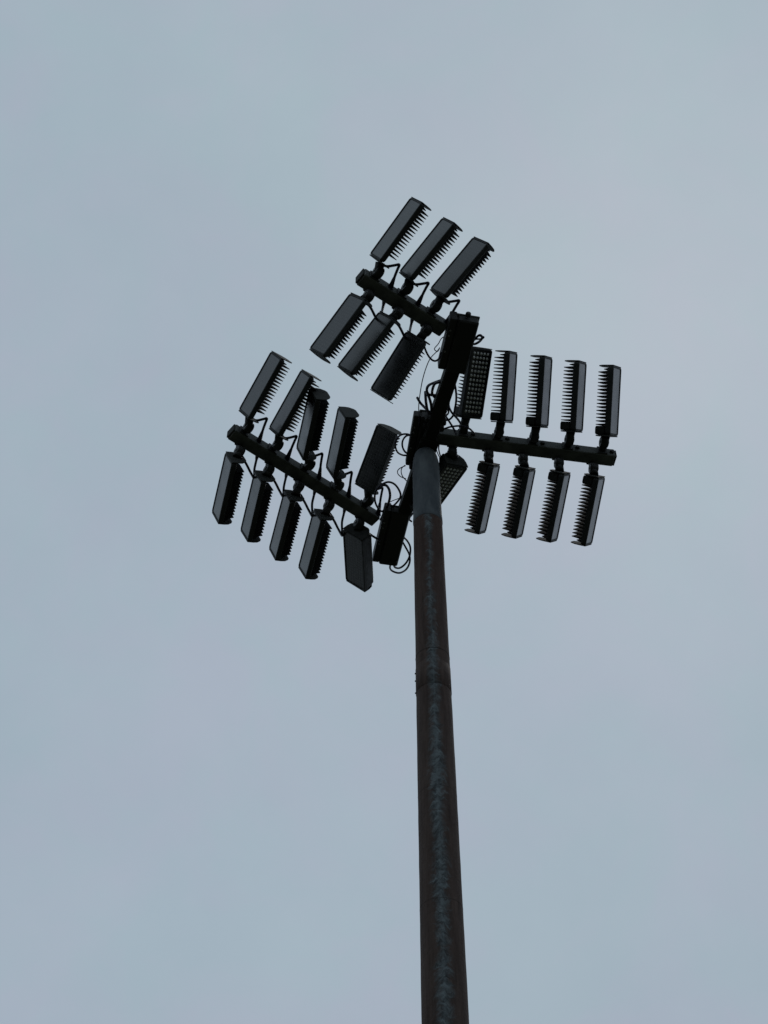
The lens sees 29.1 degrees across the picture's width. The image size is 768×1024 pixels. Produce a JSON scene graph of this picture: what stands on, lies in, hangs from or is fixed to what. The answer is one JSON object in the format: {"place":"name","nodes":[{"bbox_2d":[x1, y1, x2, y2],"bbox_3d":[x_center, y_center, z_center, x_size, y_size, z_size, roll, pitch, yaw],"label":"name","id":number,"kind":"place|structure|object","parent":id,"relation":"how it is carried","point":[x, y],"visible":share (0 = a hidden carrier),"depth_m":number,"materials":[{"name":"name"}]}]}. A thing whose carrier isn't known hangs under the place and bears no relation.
{"place":"outdoors","nodes":[
{"label":"outdoors","id":0,"kind":"place"},
{"bbox_2d":[0,0,767,1023],"label":"sky","id":1,"kind":"structure","parent":0,"point":[209,783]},
{"label":"ground","id":2,"kind":"structure","parent":0,"visible":0},
{"bbox_2d":[227,268,616,1023],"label":"floodlight mast","id":3,"kind":"object","parent":2,"relation":"on","point":[443,982],"visible":0.99,"depth_m":10.94,"materials":[{"name":"metal"}]},
{"bbox_2d":[212,444,257,524],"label":"floodlight","id":4,"kind":"object","parent":3,"relation":"attached to","point":[228,487],"visible":1,"depth_m":13.05,"materials":[{"name":"paint"}]},
{"bbox_2d":[241,461,287,542],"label":"floodlight","id":5,"kind":"object","parent":3,"relation":"attached to","point":[257,507],"visible":0.98,"depth_m":13.19,"materials":[{"name":"paint"}]},
{"bbox_2d":[238,351,291,443],"bbox_3d":[-1.014,-0.989,13.014,0.305,0.240,0.774,25,-81,-34],"label":"floodlight","id":6,"kind":"object","parent":3,"relation":"attached to","point":[258,393],"visible":1,"depth_m":12.91,"materials":[{"name":"paint"}]},
{"bbox_2d":[269,479,315,560],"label":"floodlight","id":7,"kind":"object","parent":3,"relation":"attached to","point":[284,530],"visible":1,"depth_m":13.29,"materials":[{"name":"paint"}]},
{"bbox_2d":[268,369,320,460],"bbox_3d":[-0.757,-0.833,13.105,0.316,0.254,0.782,26,-83,-31],"label":"floodlight","id":8,"kind":"object","parent":3,"relation":"attached to","point":[288,410],"visible":1,"depth_m":13.00,"materials":[{"name":"paint"}]},
{"bbox_2d":[296,388,329,480],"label":"floodlight","id":9,"kind":"object","parent":3,"relation":"attached to","point":[311,427],"visible":1,"depth_m":13.06,"materials":[{"name":"paint"}]},
{"bbox_2d":[298,498,345,579],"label":"floodlight","id":10,"kind":"object","parent":3,"relation":"attached to","point":[314,547],"visible":1,"depth_m":13.43,"materials":[{"name":"paint"}]},
{"bbox_2d":[326,406,358,497],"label":"floodlight","id":11,"kind":"object","parent":3,"relation":"attached to","point":[341,442],"visible":1,"depth_m":13.18,"materials":[{"name":"paint"}]},
{"bbox_2d":[309,289,385,363],"bbox_3d":[-0.220,-1.478,12.172,0.496,0.330,0.726,39,-94,-40],"label":"floodlight","id":12,"kind":"object","parent":3,"relation":"attached to","point":[341,324],"visible":0.86,"depth_m":11.97,"materials":[{"name":"paint"}]},
{"bbox_2d":[343,516,380,591],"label":"floodlight","id":13,"kind":"object","parent":3,"relation":"attached to","point":[357,542],"visible":1,"depth_m":13.70,"materials":[{"name":"paint"}]},
{"bbox_2d":[337,306,413,380],"bbox_3d":[0.014,-1.345,12.282,0.733,0.347,0.509,-53,-51,-2],"label":"floodlight","id":14,"kind":"object","parent":3,"relation":"attached to","point":[362,349],"visible":0.87,"depth_m":12.07,"materials":[{"name":"paint"}]},
{"bbox_2d":[355,423,401,516],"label":"floodlight","id":15,"kind":"object","parent":3,"relation":"attached to","point":[370,477],"visible":0.95,"depth_m":13.44,"materials":[{"name":"paint"}]},
{"bbox_2d":[374,481,401,520],"bbox_3d":[0.041,-0.075,13.514,0.270,0.123,0.464,0,-50,0],"label":"cable bundle","id":16,"kind":"object","parent":3,"relation":"attached to","point":[389,492],"visible":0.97,"depth_m":13.40,"materials":[{"name":"rubber"}]},
{"bbox_2d":[372,502,409,565],"bbox_3d":[0.070,0.215,13.740,0.249,0.152,0.666,8,-50,-7],"label":"junction box","id":17,"kind":"object","parent":3,"relation":"attached to","point":[392,528],"visible":0.99,"depth_m":13.67,"materials":[{"name":"paint"}]},
{"bbox_2d":[389,512,412,573],"bbox_3d":[0.218,0.307,13.834,0.184,0.117,0.827,14,-51,-12],"label":"cable bundle","id":18,"kind":"object","parent":17,"relation":"attached to","point":[407,560],"visible":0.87,"depth_m":13.91,"materials":[{"name":"rubber"}]},
{"bbox_2d":[370,197,430,289],"bbox_3d":[0.157,-2.161,12.034,0.305,0.230,0.722,33,-84,-32],"label":"floodlight","id":19,"kind":"object","parent":3,"relation":"attached to","point":[405,220],"visible":1,"depth_m":11.94,"materials":[{"name":"paint"}]},
{"bbox_2d":[397,465,406,480],"bbox_3d":[0.161,-0.359,13.275,0.089,0.106,0.148,0,-50,0],"label":"cable bundle","id":20,"kind":"object","parent":3,"relation":"attached to","point":[401,472],"visible":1,"depth_m":13.27,"materials":[{"name":"rubber"}]},
{"bbox_2d":[394,433,412,456],"bbox_3d":[0.179,-0.567,13.101,0.176,0.116,0.260,0,-50,0],"label":"cable bundle","id":21,"kind":"object","parent":3,"relation":"attached to","point":[405,434],"visible":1,"depth_m":13.04,"materials":[{"name":"rubber"}]},
{"bbox_2d":[370,323,441,403],"bbox_3d":[0.215,-1.236,12.301,0.724,0.318,0.230,-58,-35,4],"label":"floodlight","id":22,"kind":"object","parent":3,"relation":"attached to","point":[398,366],"visible":1,"depth_m":12.22,"materials":[{"name":"paint"}]},
{"bbox_2d":[405,409,429,464],"bbox_3d":[0.347,-0.635,13.108,0.245,0.124,0.582,6,-50,-5],"label":"junction box","id":23,"kind":"object","parent":3,"relation":"attached to","point":[416,435],"visible":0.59,"depth_m":13.02,"materials":[{"name":"paint"}]},
{"bbox_2d":[418,336,443,429],"bbox_3d":[0.374,-1.094,12.658,0.107,0.108,1.060,10,-51,-9],"label":"wire","id":24,"kind":"object","parent":23,"relation":"hanging from","point":[423,377],"visible":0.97,"depth_m":12.65,"materials":[{"name":"rubber"}]},
{"bbox_2d":[416,379,439,414],"bbox_3d":[0.409,-0.972,12.761,0.247,0.123,0.518,14,-51,-11],"label":"cable bundle","id":25,"kind":"object","parent":3,"relation":"attached to","point":[428,394],"visible":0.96,"depth_m":12.72,"materials":[{"name":"rubber"}]},
{"bbox_2d":[397,217,462,306],"bbox_3d":[0.403,-2.014,12.114,0.315,0.230,0.726,37,-86,-32],"label":"floodlight","id":26,"kind":"object","parent":3,"relation":"attached to","point":[442,233],"visible":1,"depth_m":12.02,"materials":[{"name":"paint"}]},
{"bbox_2d":[409,445,467,511],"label":"floodlight","id":27,"kind":"object","parent":3,"relation":"attached to","point":[453,466],"visible":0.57,"depth_m":13.10,"materials":[{"name":"paint"}]},
{"bbox_2d":[444,386,474,434],"bbox_3d":[0.584,-0.870,12.846,0.261,0.121,0.600,-14,-51,12],"label":"cable bundle","id":28,"kind":"object","parent":3,"relation":"attached to","point":[455,416],"visible":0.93,"depth_m":12.87,"materials":[{"name":"rubber"}]},
{"bbox_2d":[427,236,493,323],"bbox_3d":[0.647,-1.889,12.290,0.749,0.230,0.292,-50,-51,-2],"label":"floodlight","id":29,"kind":"object","parent":3,"relation":"attached to","point":[467,261],"visible":0.98,"depth_m":12.20,"materials":[{"name":"paint"}]},
{"bbox_2d":[438,311,484,373],"bbox_3d":[0.663,-1.425,12.371,0.324,0.140,0.584,8,-50,-7],"label":"junction box","id":30,"kind":"object","parent":3,"relation":"attached to","point":[459,338],"visible":0.98,"depth_m":12.30,"materials":[{"name":"paint"}]},
{"bbox_2d":[473,334,482,344],"bbox_3d":[0.784,-1.438,12.369,0.093,0.117,0.168,26,-55,-20],"label":"cable","id":31,"kind":"object","parent":30,"relation":"attached to","point":[479,341],"visible":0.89,"depth_m":12.35,"materials":[{"name":"rubber"}]},
{"bbox_2d":[453,346,491,436],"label":"floodlight","id":32,"kind":"object","parent":3,"relation":"attached to","point":[473,393],"visible":0.98,"depth_m":12.97,"materials":[{"name":"paint"}]},
{"bbox_2d":[464,448,499,534],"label":"floodlight","id":33,"kind":"object","parent":3,"relation":"attached to","point":[488,469],"visible":1,"depth_m":12.96,"materials":[{"name":"paint"}]},
{"bbox_2d":[490,350,517,440],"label":"floodlight","id":34,"kind":"object","parent":3,"relation":"attached to","point":[503,415],"visible":1,"depth_m":12.91,"materials":[{"name":"paint"}]},
{"bbox_2d":[501,452,535,538],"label":"floodlight","id":35,"kind":"object","parent":3,"relation":"attached to","point":[524,476],"visible":1,"depth_m":13.01,"materials":[{"name":"paint"}]},
{"bbox_2d":[525,355,552,445],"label":"floodlight","id":36,"kind":"object","parent":3,"relation":"attached to","point":[540,418],"visible":1,"depth_m":12.97,"materials":[{"name":"paint"}]},
{"bbox_2d":[536,457,570,542],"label":"floodlight","id":37,"kind":"object","parent":3,"relation":"attached to","point":[558,476],"visible":1,"depth_m":13.05,"materials":[{"name":"paint"}]},
{"bbox_2d":[560,360,586,449],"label":"floodlight","id":38,"kind":"object","parent":3,"relation":"attached to","point":[574,425],"visible":1,"depth_m":13.01,"materials":[{"name":"paint"}]},
{"bbox_2d":[571,461,604,545],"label":"floodlight","id":39,"kind":"object","parent":3,"relation":"attached to","point":[593,480],"visible":1,"depth_m":13.08,"materials":[{"name":"paint"}]},
{"bbox_2d":[595,365,620,453],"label":"floodlight","id":40,"kind":"object","parent":3,"relation":"attached to","point":[606,430],"visible":1,"depth_m":13.06,"materials":[{"name":"paint"}]}
]}

